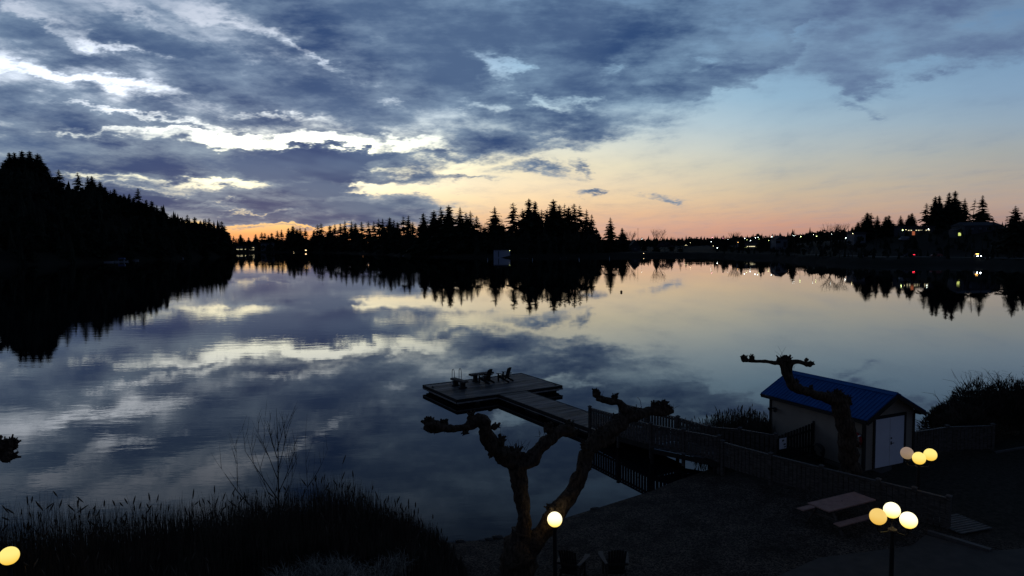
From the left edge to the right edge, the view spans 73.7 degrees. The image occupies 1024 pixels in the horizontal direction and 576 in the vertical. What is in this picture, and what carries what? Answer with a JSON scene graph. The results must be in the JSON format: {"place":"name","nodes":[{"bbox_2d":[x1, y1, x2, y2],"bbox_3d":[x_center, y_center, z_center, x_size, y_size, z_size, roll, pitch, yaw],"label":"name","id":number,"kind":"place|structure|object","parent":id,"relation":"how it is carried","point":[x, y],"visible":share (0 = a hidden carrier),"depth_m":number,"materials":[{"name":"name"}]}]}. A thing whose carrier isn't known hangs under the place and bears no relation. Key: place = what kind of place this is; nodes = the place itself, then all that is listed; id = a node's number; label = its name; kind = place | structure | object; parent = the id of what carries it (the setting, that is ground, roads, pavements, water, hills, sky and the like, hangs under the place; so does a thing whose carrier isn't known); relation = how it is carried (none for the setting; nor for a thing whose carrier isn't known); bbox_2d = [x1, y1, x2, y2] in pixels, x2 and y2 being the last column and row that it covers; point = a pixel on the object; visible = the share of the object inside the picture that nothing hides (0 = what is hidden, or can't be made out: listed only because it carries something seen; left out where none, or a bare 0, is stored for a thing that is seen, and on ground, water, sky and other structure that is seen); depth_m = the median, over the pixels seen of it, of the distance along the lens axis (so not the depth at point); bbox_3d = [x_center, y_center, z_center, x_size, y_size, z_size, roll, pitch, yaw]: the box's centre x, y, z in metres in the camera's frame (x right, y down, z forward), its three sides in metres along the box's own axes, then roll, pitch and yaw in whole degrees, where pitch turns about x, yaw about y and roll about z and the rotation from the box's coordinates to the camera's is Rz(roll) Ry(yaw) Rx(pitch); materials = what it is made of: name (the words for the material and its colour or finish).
{"place":"outdoors","nodes":[
{"label":"outdoors","id":0,"kind":"place"},
{"bbox_2d":[450,377,467,388],"bbox_3d":[-3.557,6.420,46.017,0.520,0.520,1.690,-3,5,-36],"label":"dock bench","id":1,"kind":"object","parent":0,"point":[462,385],"visible":1,"depth_m":45.80,"materials":[{"name":"brown wood"}]},
{"bbox_2d":[0,252,1023,555],"bbox_3d":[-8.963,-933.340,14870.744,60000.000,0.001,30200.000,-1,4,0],"label":"lake water","id":2,"kind":"structure","parent":0,"point":[138,380],"depth_m":60.70,"materials":[{"name":"liquid"}]},
{"bbox_2d":[423,373,562,405],"bbox_3d":[-1.287,7.453,46.428,7.960,1.670,5.660,-3,4,-30],"label":"floating dock","id":3,"kind":"object","parent":2,"relation":"on","point":[477,393],"visible":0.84,"depth_m":45.63,"materials":[{"name":"grey wood"}]},
{"bbox_2d":[478,369,494,384],"bbox_3d":[-1.778,6.087,47.247,1.052,1.054,0.880,2,5,38],"label":"adirondack chair","id":4,"kind":"object","parent":3,"relation":"on","point":[484,378],"visible":1,"depth_m":47.13,"materials":[{"name":"brown wood"}]},
{"bbox_2d":[496,367,513,382],"bbox_3d":[-0.469,6.039,47.808,1.052,1.054,0.880,2,4,34],"label":"adirondack chair","id":5,"kind":"object","parent":3,"relation":"on","point":[502,376],"visible":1,"depth_m":47.71,"materials":[{"name":"brown wood"}]},
{"bbox_2d":[498,391,597,434],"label":"walkway","id":6,"kind":"structure","parent":2,"relation":"on","point":[550,409],"depth_m":40.02,"materials":[{"name":"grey wood"}]},
{"bbox_2d":[0,183,1023,266],"bbox_3d":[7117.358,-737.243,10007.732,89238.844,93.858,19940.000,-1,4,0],"label":"hillside terrain","id":7,"kind":"structure","parent":0,"point":[925,246],"depth_m":419.93,"materials":[{"name":"plant"}]},
{"bbox_2d":[0,153,15,167],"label":"conifer tree","id":8,"kind":"object","parent":7,"relation":"on","point":[9,162],"visible":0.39,"depth_m":725.29,"materials":[{"name":"black plant"}]},
{"bbox_2d":[8,151,31,173],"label":"conifer tree","id":9,"kind":"object","parent":7,"relation":"on","point":[20,162],"visible":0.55,"depth_m":724.11,"materials":[{"name":"black plant"}]},
{"bbox_2d":[23,151,35,168],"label":"conifer tree","id":10,"kind":"object","parent":7,"relation":"on","point":[29,155],"visible":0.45,"depth_m":730.03,"materials":[{"name":"black plant"}]},
{"bbox_2d":[27,153,53,186],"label":"conifer tree","id":11,"kind":"object","parent":7,"relation":"on","point":[38,165],"visible":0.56,"depth_m":725.22,"materials":[{"name":"black plant"}]},
{"bbox_2d":[50,172,66,195],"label":"conifer tree","id":12,"kind":"object","parent":7,"relation":"on","point":[59,177],"visible":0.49,"depth_m":718.32,"materials":[{"name":"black plant"}]},
{"bbox_2d":[79,176,97,199],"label":"conifer tree","id":13,"kind":"object","parent":7,"relation":"on","point":[91,183],"visible":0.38,"depth_m":693.07,"materials":[{"name":"black plant"}]},
{"bbox_2d":[0,163,230,264],"bbox_3d":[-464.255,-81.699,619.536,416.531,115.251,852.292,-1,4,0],"label":"hillside wood","id":14,"kind":"object","parent":7,"relation":"on","point":[29,191],"visible":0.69,"depth_m":586.61,"materials":[{"name":"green plant"}]},
{"bbox_2d":[132,188,144,215],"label":"conifer tree","id":15,"kind":"object","parent":7,"relation":"on","point":[138,203],"visible":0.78,"depth_m":683.82,"materials":[{"name":"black plant"}]},
{"bbox_2d":[144,200,157,226],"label":"conifer tree","id":16,"kind":"object","parent":7,"relation":"on","point":[150,209],"visible":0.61,"depth_m":683.57,"materials":[{"name":"black plant"}]},
{"bbox_2d":[156,207,172,230],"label":"conifer tree","id":17,"kind":"object","parent":7,"relation":"on","point":[159,221],"visible":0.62,"depth_m":684.32,"materials":[{"name":"black plant"}]},
{"bbox_2d":[193,221,212,247],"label":"conifer tree","id":18,"kind":"object","parent":7,"relation":"on","point":[202,231],"visible":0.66,"depth_m":710.69,"materials":[{"name":"black plant"}]},
{"bbox_2d":[202,220,217,245],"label":"conifer tree","id":19,"kind":"object","parent":7,"relation":"on","point":[205,226],"visible":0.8,"depth_m":716.39,"materials":[{"name":"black plant"}]},
{"bbox_2d":[205,218,218,249],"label":"conifer tree","id":20,"kind":"object","parent":7,"relation":"on","point":[213,239],"visible":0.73,"depth_m":720.70,"materials":[{"name":"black plant"}]},
{"bbox_2d":[208,223,226,253],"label":"conifer tree","id":21,"kind":"object","parent":7,"relation":"on","point":[215,232],"visible":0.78,"depth_m":725.53,"materials":[{"name":"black plant"}]},
{"bbox_2d":[216,222,235,251],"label":"conifer tree","id":22,"kind":"object","parent":7,"relation":"on","point":[224,241],"visible":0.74,"depth_m":735.75,"materials":[{"name":"black plant"}]},
{"bbox_2d":[280,228,290,250],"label":"conifer tree","id":23,"kind":"object","parent":7,"relation":"on","point":[288,234],"visible":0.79,"depth_m":1270.00,"materials":[{"name":"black plant"}]},
{"bbox_2d":[288,229,302,250],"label":"conifer tree","id":24,"kind":"object","parent":7,"relation":"on","point":[293,244],"visible":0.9,"depth_m":1260.70,"materials":[{"name":"black plant"}]},
{"bbox_2d":[312,224,325,246],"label":"conifer tree","id":25,"kind":"object","parent":7,"relation":"on","point":[319,236],"visible":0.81,"depth_m":1173.67,"materials":[{"name":"black plant"}]},
{"bbox_2d":[319,226,335,252],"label":"conifer tree","id":26,"kind":"object","parent":7,"relation":"on","point":[327,235],"visible":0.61,"depth_m":1101.97,"materials":[{"name":"black plant"}]},
{"bbox_2d":[333,223,342,250],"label":"conifer tree","id":27,"kind":"object","parent":7,"relation":"on","point":[337,242],"visible":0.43,"depth_m":1053.83,"materials":[{"name":"black plant"}]},
{"bbox_2d":[336,222,349,250],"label":"conifer tree","id":28,"kind":"object","parent":7,"relation":"on","point":[343,236],"visible":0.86,"depth_m":1004.20,"materials":[{"name":"black plant"}]},
{"bbox_2d":[346,223,358,250],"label":"conifer tree","id":29,"kind":"object","parent":7,"relation":"on","point":[355,232],"visible":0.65,"depth_m":954.23,"materials":[{"name":"black plant"}]},
{"bbox_2d":[352,222,366,250],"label":"conifer tree","id":30,"kind":"object","parent":7,"relation":"on","point":[361,234],"visible":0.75,"depth_m":914.67,"materials":[{"name":"black plant"}]},
{"bbox_2d":[359,222,371,246],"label":"conifer tree","id":31,"kind":"object","parent":7,"relation":"on","point":[367,234],"visible":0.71,"depth_m":874.37,"materials":[{"name":"black plant"}]},
{"bbox_2d":[369,218,394,252],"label":"conifer tree","id":32,"kind":"object","parent":7,"relation":"on","point":[387,231],"visible":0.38,"depth_m":793.31,"materials":[{"name":"black plant"}]},
{"bbox_2d":[387,223,404,248],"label":"conifer tree","id":33,"kind":"object","parent":7,"relation":"on","point":[396,234],"visible":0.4,"depth_m":765.20,"materials":[{"name":"black plant"}]},
{"bbox_2d":[398,216,415,239],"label":"conifer tree","id":34,"kind":"object","parent":7,"relation":"on","point":[408,225],"visible":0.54,"depth_m":725.38,"materials":[{"name":"black plant"}]},
{"bbox_2d":[406,213,428,255],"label":"conifer tree","id":35,"kind":"object","parent":7,"relation":"on","point":[418,242],"visible":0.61,"depth_m":634.07,"materials":[{"name":"black plant"}]},
{"bbox_2d":[235,232,602,254],"bbox_3d":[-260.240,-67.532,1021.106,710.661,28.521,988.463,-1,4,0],"label":"shore wood","id":36,"kind":"object","parent":7,"relation":"on","point":[525,245],"visible":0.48,"depth_m":548.24,"materials":[{"name":"green plant"}]},
{"bbox_2d":[417,211,440,254],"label":"conifer tree","id":37,"kind":"object","parent":7,"relation":"on","point":[428,245],"visible":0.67,"depth_m":614.22,"materials":[{"name":"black plant"}]},
{"bbox_2d":[427,207,444,244],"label":"conifer tree","id":38,"kind":"object","parent":7,"relation":"on","point":[441,215],"visible":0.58,"depth_m":606.63,"materials":[{"name":"black plant"}]},
{"bbox_2d":[430,207,458,254],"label":"conifer tree","id":39,"kind":"object","parent":7,"relation":"on","point":[447,220],"visible":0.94,"depth_m":593.28,"materials":[{"name":"black plant"}]},
{"bbox_2d":[449,208,465,250],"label":"conifer tree","id":40,"kind":"object","parent":7,"relation":"on","point":[460,226],"visible":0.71,"depth_m":594.40,"materials":[{"name":"black plant"}]},
{"bbox_2d":[459,210,478,252],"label":"conifer tree","id":41,"kind":"object","parent":7,"relation":"on","point":[470,228],"visible":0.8,"depth_m":585.13,"materials":[{"name":"black plant"}]},
{"bbox_2d":[473,206,505,249],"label":"conifer tree","id":42,"kind":"object","parent":7,"relation":"on","point":[495,219],"visible":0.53,"depth_m":571.22,"materials":[{"name":"black plant"}]},
{"bbox_2d":[491,223,504,252],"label":"conifer tree","id":43,"kind":"object","parent":7,"relation":"on","point":[499,229],"visible":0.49,"depth_m":562.13,"materials":[{"name":"black plant"}]},
{"bbox_2d":[494,249,510,257],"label":"boathouse","id":44,"kind":"object","parent":7,"relation":"on","point":[499,253],"visible":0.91,"depth_m":528.37,"materials":[{"name":"blue"}]},
{"bbox_2d":[415,221,601,253],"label":"grove understorey","id":45,"kind":"object","parent":7,"relation":"on","point":[546,237],"visible":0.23,"depth_m":555.71,"materials":[{"name":"black plant"}]},
{"bbox_2d":[502,203,519,238],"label":"conifer tree","id":46,"kind":"object","parent":7,"relation":"on","point":[513,226],"visible":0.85,"depth_m":566.01,"materials":[{"name":"black plant"}]},
{"bbox_2d":[511,199,544,251],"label":"conifer tree","id":47,"kind":"object","parent":7,"relation":"on","point":[529,213],"visible":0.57,"depth_m":562.66,"materials":[{"name":"black plant"}]},
{"bbox_2d":[527,202,545,242],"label":"conifer tree","id":48,"kind":"object","parent":7,"relation":"on","point":[536,212],"visible":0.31,"depth_m":568.89,"materials":[{"name":"black plant"}]},
{"bbox_2d":[537,199,571,242],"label":"conifer tree","id":49,"kind":"object","parent":7,"relation":"on","point":[553,216],"visible":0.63,"depth_m":563.72,"materials":[{"name":"black plant"}]},
{"bbox_2d":[566,204,583,238],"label":"conifer tree","id":50,"kind":"object","parent":7,"relation":"on","point":[573,225],"visible":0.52,"depth_m":565.83,"materials":[{"name":"black plant"}]},
{"bbox_2d":[580,209,593,237],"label":"conifer tree","id":51,"kind":"object","parent":7,"relation":"on","point":[587,226],"visible":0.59,"depth_m":566.17,"materials":[{"name":"black plant"}]},
{"bbox_2d":[600,217,621,252],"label":"conifer tree","id":52,"kind":"object","parent":7,"relation":"on","point":[609,243],"visible":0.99,"depth_m":561.14,"materials":[{"name":"black plant"}]},
{"bbox_2d":[615,228,632,251],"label":"conifer tree","id":53,"kind":"object","parent":7,"relation":"on","point":[623,244],"visible":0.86,"depth_m":595.89,"materials":[{"name":"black plant"}]},
{"bbox_2d":[601,225,879,247],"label":"ridge wood","id":54,"kind":"object","parent":7,"relation":"on","point":[805,238],"visible":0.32,"depth_m":720.31,"materials":[{"name":"green plant"}]},
{"bbox_2d":[770,235,786,249],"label":"lakeside house","id":55,"kind":"structure","parent":7,"relation":"on","point":[779,241],"depth_m":484.18,"materials":[{"name":"black glass"}]},
{"bbox_2d":[846,232,866,244],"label":"building","id":56,"kind":"structure","parent":7,"relation":"on","point":[855,235],"depth_m":409.19,"materials":[{"name":"grey glass"}]},
{"bbox_2d":[713,221,1023,258],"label":"slope wood","id":57,"kind":"object","parent":7,"relation":"on","point":[946,248],"visible":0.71,"depth_m":345.99,"materials":[{"name":"green plant"}]},
{"bbox_2d":[859,212,880,239],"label":"conifer tree","id":58,"kind":"object","parent":7,"relation":"on","point":[866,222],"visible":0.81,"depth_m":426.14,"materials":[{"name":"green plant"}]},
{"bbox_2d":[871,216,886,236],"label":"conifer tree","id":59,"kind":"object","parent":7,"relation":"on","point":[877,222],"visible":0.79,"depth_m":427.22,"materials":[{"name":"green plant"}]},
{"bbox_2d":[879,216,892,237],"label":"conifer tree","id":60,"kind":"object","parent":7,"relation":"on","point":[885,223],"visible":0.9,"depth_m":427.08,"materials":[{"name":"green plant"}]},
{"bbox_2d":[881,215,895,236],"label":"conifer tree","id":61,"kind":"object","parent":7,"relation":"on","point":[890,225],"visible":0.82,"depth_m":426.75,"materials":[{"name":"green plant"}]},
{"bbox_2d":[893,226,935,236],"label":"long building","id":62,"kind":"structure","parent":7,"relation":"on","point":[909,229],"depth_m":406.83,"materials":[{"name":"grey"}]},
{"bbox_2d":[917,203,932,225],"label":"conifer tree","id":63,"kind":"object","parent":7,"relation":"on","point":[925,217],"visible":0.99,"depth_m":427.63,"materials":[{"name":"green plant"}]},
{"bbox_2d":[924,196,946,228],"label":"conifer tree","id":64,"kind":"object","parent":7,"relation":"on","point":[933,209],"visible":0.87,"depth_m":426.27,"materials":[{"name":"green plant"}]},
{"bbox_2d":[929,195,950,229],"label":"conifer tree","id":65,"kind":"object","parent":7,"relation":"on","point":[942,210],"visible":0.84,"depth_m":425.39,"materials":[{"name":"green plant"}]},
{"bbox_2d":[937,192,962,227],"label":"conifer tree","id":66,"kind":"object","parent":7,"relation":"on","point":[947,205],"visible":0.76,"depth_m":425.67,"materials":[{"name":"green plant"}]},
{"bbox_2d":[949,228,962,237],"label":"house","id":67,"kind":"structure","parent":7,"relation":"on","point":[954,233],"depth_m":375.10,"materials":[{"name":"grey"}]},
{"bbox_2d":[943,191,970,227],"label":"conifer tree","id":68,"kind":"object","parent":7,"relation":"on","point":[958,208],"visible":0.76,"depth_m":425.03,"materials":[{"name":"green plant"}]},
{"bbox_2d":[951,222,1001,234],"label":"hill house","id":69,"kind":"structure","parent":7,"relation":"on","point":[975,227],"depth_m":383.95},
{"bbox_2d":[972,195,996,221],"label":"conifer tree","id":70,"kind":"object","parent":7,"relation":"on","point":[983,216],"visible":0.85,"depth_m":426.68,"materials":[{"name":"green plant"}]},
{"bbox_2d":[991,208,1023,252],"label":"conifer tree","id":71,"kind":"object","parent":7,"relation":"on","point":[1014,233],"visible":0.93,"depth_m":307.42,"materials":[{"name":"green plant"}]},
{"bbox_2d":[0,0,1023,241],"label":"sky","id":72,"kind":"structure","parent":0,"point":[708,119],"materials":[{"name":"blue"}]},
{"bbox_2d":[247,416,1023,575],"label":"ground","id":73,"kind":"structure","parent":0,"point":[732,522],"depth_m":23.11,"materials":[{"name":"soil"}]},
{"bbox_2d":[0,546,19,575],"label":"globe lamp","id":74,"kind":"object","parent":73,"relation":"on","point":[9,556],"visible":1,"depth_m":15.89,"materials":[{"name":"glass"}]},
{"bbox_2d":[0,434,21,462],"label":"pollarded tree","id":75,"kind":"object","parent":73,"relation":"on","point":[9,446],"visible":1,"depth_m":14.13,"materials":[{"name":"brown plant"}]},
{"bbox_2d":[0,455,468,575],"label":"reed bed","id":76,"kind":"object","parent":73,"relation":"on","point":[251,542],"visible":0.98,"depth_m":19.79,"materials":[{"name":"plant"}]},
{"bbox_2d":[214,401,327,517],"bbox_3d":[-7.620,6.069,22.022,3.634,5.088,1.324,-1,4,0],"label":"bare sapling","id":77,"kind":"object","parent":73,"relation":"on","point":[295,456],"visible":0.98,"depth_m":21.92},
{"bbox_2d":[264,547,417,575],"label":"pale grass","id":78,"kind":"structure","parent":73,"relation":"on","point":[317,570],"depth_m":18.82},
{"bbox_2d":[421,388,679,575],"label":"pollarded tree","id":79,"kind":"object","parent":73,"relation":"on","point":[523,543],"visible":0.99,"depth_m":19.12,"materials":[{"name":"brown plant"}]},
{"bbox_2d":[547,512,561,575],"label":"globe lamp","id":80,"kind":"object","parent":73,"relation":"on","point":[554,519],"visible":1,"depth_m":18.82,"materials":[{"name":"glass"}]},
{"bbox_2d":[557,549,589,575],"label":"adirondack chair","id":81,"kind":"object","parent":73,"relation":"on","point":[569,564],"visible":1,"depth_m":19.23,"materials":[{"name":"brown wood"}]},
{"bbox_2d":[598,550,628,575],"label":"adirondack chair","id":82,"kind":"object","parent":73,"relation":"on","point":[614,564],"visible":1,"depth_m":19.13,"materials":[{"name":"brown wood"}]},
{"bbox_2d":[590,426,674,449],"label":"ramp","id":83,"kind":"structure","parent":73,"relation":"on","point":[633,442],"depth_m":32.61,"materials":[{"name":"brown wood"}]},
{"bbox_2d":[587,405,721,473],"bbox_3d":[6.201,6.999,32.041,0.718,1.955,8.145,-3,5,-37],"label":"fence","id":84,"kind":"object","parent":73,"relation":"on","point":[681,439],"visible":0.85,"depth_m":30.76,"materials":[{"name":"brown wood"}]},
{"bbox_2d":[650,442,734,474],"bbox_3d":[8.207,8.351,30.838,3.344,2.270,2.119,2,5,40],"label":"landing","id":85,"kind":"object","parent":73,"relation":"on","point":[714,463],"visible":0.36,"depth_m":30.16,"materials":[{"name":"brown wood"}]},
{"bbox_2d":[618,405,777,460],"bbox_3d":[8.209,6.990,32.668,1.169,1.855,9.077,-4,5,-39],"label":"ramp fence","id":86,"kind":"object","parent":73,"relation":"on","point":[739,433],"visible":0.41,"depth_m":30.70,"materials":[{"name":"brown wood"}]},
{"bbox_2d":[685,404,775,449],"bbox_3d":[10.946,7.005,34.124,4.751,2.288,3.844,-1,4,0],"label":"bush","id":87,"kind":"object","parent":73,"relation":"on","point":[746,424],"visible":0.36,"depth_m":33.55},
{"bbox_2d":[777,421,814,459],"bbox_3d":[12.474,6.799,29.942,2.254,1.700,0.105,-2,4,-26],"label":"picket fence","id":88,"kind":"object","parent":73,"relation":"on","point":[792,436],"visible":0.89,"depth_m":29.97,"materials":[{"name":"brown wood"}]},
{"bbox_2d":[740,350,862,484],"bbox_3d":[11.377,4.992,26.536,5.094,5.598,1.230,-1,4,-14],"label":"pollarded tree","id":89,"kind":"object","parent":73,"relation":"on","point":[841,403],"visible":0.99,"depth_m":26.70,"materials":[{"name":"brown plant"}]},
{"bbox_2d":[809,443,826,460],"bbox_3d":[13.300,7.103,29.689,0.423,0.689,0.677,-3,4,-36],"label":"hose reel","id":90,"kind":"object","parent":73,"relation":"on","point":[813,451],"visible":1,"depth_m":29.65,"materials":[{"name":"black paint"}]},
{"bbox_2d":[720,439,952,529],"bbox_3d":[11.477,7.396,25.460,0.312,1.795,8.666,-3,5,-38],"label":"beach fence","id":91,"kind":"object","parent":73,"relation":"on","point":[769,466],"visible":0.87,"depth_m":25.05,"materials":[{"name":"brown wood"}]},
{"bbox_2d":[797,492,875,535],"bbox_3d":[11.023,7.509,22.828,2.240,0.799,1.700,-2,4,-25],"label":"picnic table","id":92,"kind":"object","parent":73,"relation":"on","point":[834,504],"visible":0.93,"depth_m":22.68,"materials":[{"name":"brown wood"}]},
{"bbox_2d":[760,370,926,472],"bbox_3d":[14.958,6.140,30.637,3.679,3.919,6.580,-2,4,-24],"label":"shed","id":93,"kind":"object","parent":73,"relation":"on","point":[884,419],"visible":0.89,"depth_m":29.22,"materials":[{"name":"beige"}]},
{"bbox_2d":[900,447,936,489],"bbox_3d":[13.929,6.692,23.250,1.092,2.418,0.976,-1,4,0],"label":"three globe lamp","id":94,"kind":"object","parent":73,"relation":"on","point":[918,458],"visible":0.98,"depth_m":23.20,"materials":[{"name":"glass"}]},
{"bbox_2d":[916,389,972,430],"bbox_3d":[21.648,6.088,33.698,3.269,2.521,2.513,-1,4,0],"label":"shrub","id":95,"kind":"object","parent":73,"relation":"on","point":[940,408],"visible":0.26,"depth_m":33.64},
{"bbox_2d":[914,423,995,452],"bbox_3d":[19.468,6.985,30.484,4.745,1.825,0.596,-1,4,-15],"label":"lawn fence","id":96,"kind":"object","parent":73,"relation":"on","point":[940,437],"visible":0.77,"depth_m":30.70,"materials":[{"name":"brown wood"}]},
{"bbox_2d":[927,530,991,551],"bbox_3d":[13.841,7.845,21.163,0.160,0.164,1.764,-3,4,-33],"label":"kerb stone","id":97,"kind":"object","parent":73,"relation":"on","point":[958,540],"visible":1,"depth_m":21.09,"materials":[{"name":"stone"}]},
{"bbox_2d":[933,514,991,535],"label":"boardwalk","id":98,"kind":"structure","parent":73,"relation":"on","point":[961,525],"depth_m":22.27,"materials":[{"name":"grey wood"}]},
{"bbox_2d":[930,398,1008,445],"bbox_3d":[21.674,6.261,32.562,3.269,2.088,2.808,-1,4,0],"label":"shrub","id":99,"kind":"object","parent":73,"relation":"on","point":[973,417],"visible":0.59,"depth_m":32.25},
{"bbox_2d":[943,369,1022,437],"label":"shrub","id":100,"kind":"object","parent":73,"relation":"on","point":[976,398],"visible":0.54,"depth_m":33.80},
{"bbox_2d":[973,366,1023,437],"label":"shrub","id":101,"kind":"object","parent":73,"relation":"on","point":[1015,391],"visible":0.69,"depth_m":33.49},
{"bbox_2d":[779,535,1023,575],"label":"path","id":102,"kind":"structure","parent":0,"point":[926,555],"depth_m":19.81,"materials":[{"name":"concrete"}]},
{"bbox_2d":[869,502,917,575],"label":"three globe lamp","id":103,"kind":"object","parent":102,"relation":"on","point":[891,511],"visible":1,"depth_m":17.57,"materials":[{"name":"glass"}]},
{"bbox_2d":[807,254,1023,258],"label":"road","id":104,"kind":"structure","parent":0,"point":[914,256],"depth_m":308.85,"materials":[{"name":"asphalt"}]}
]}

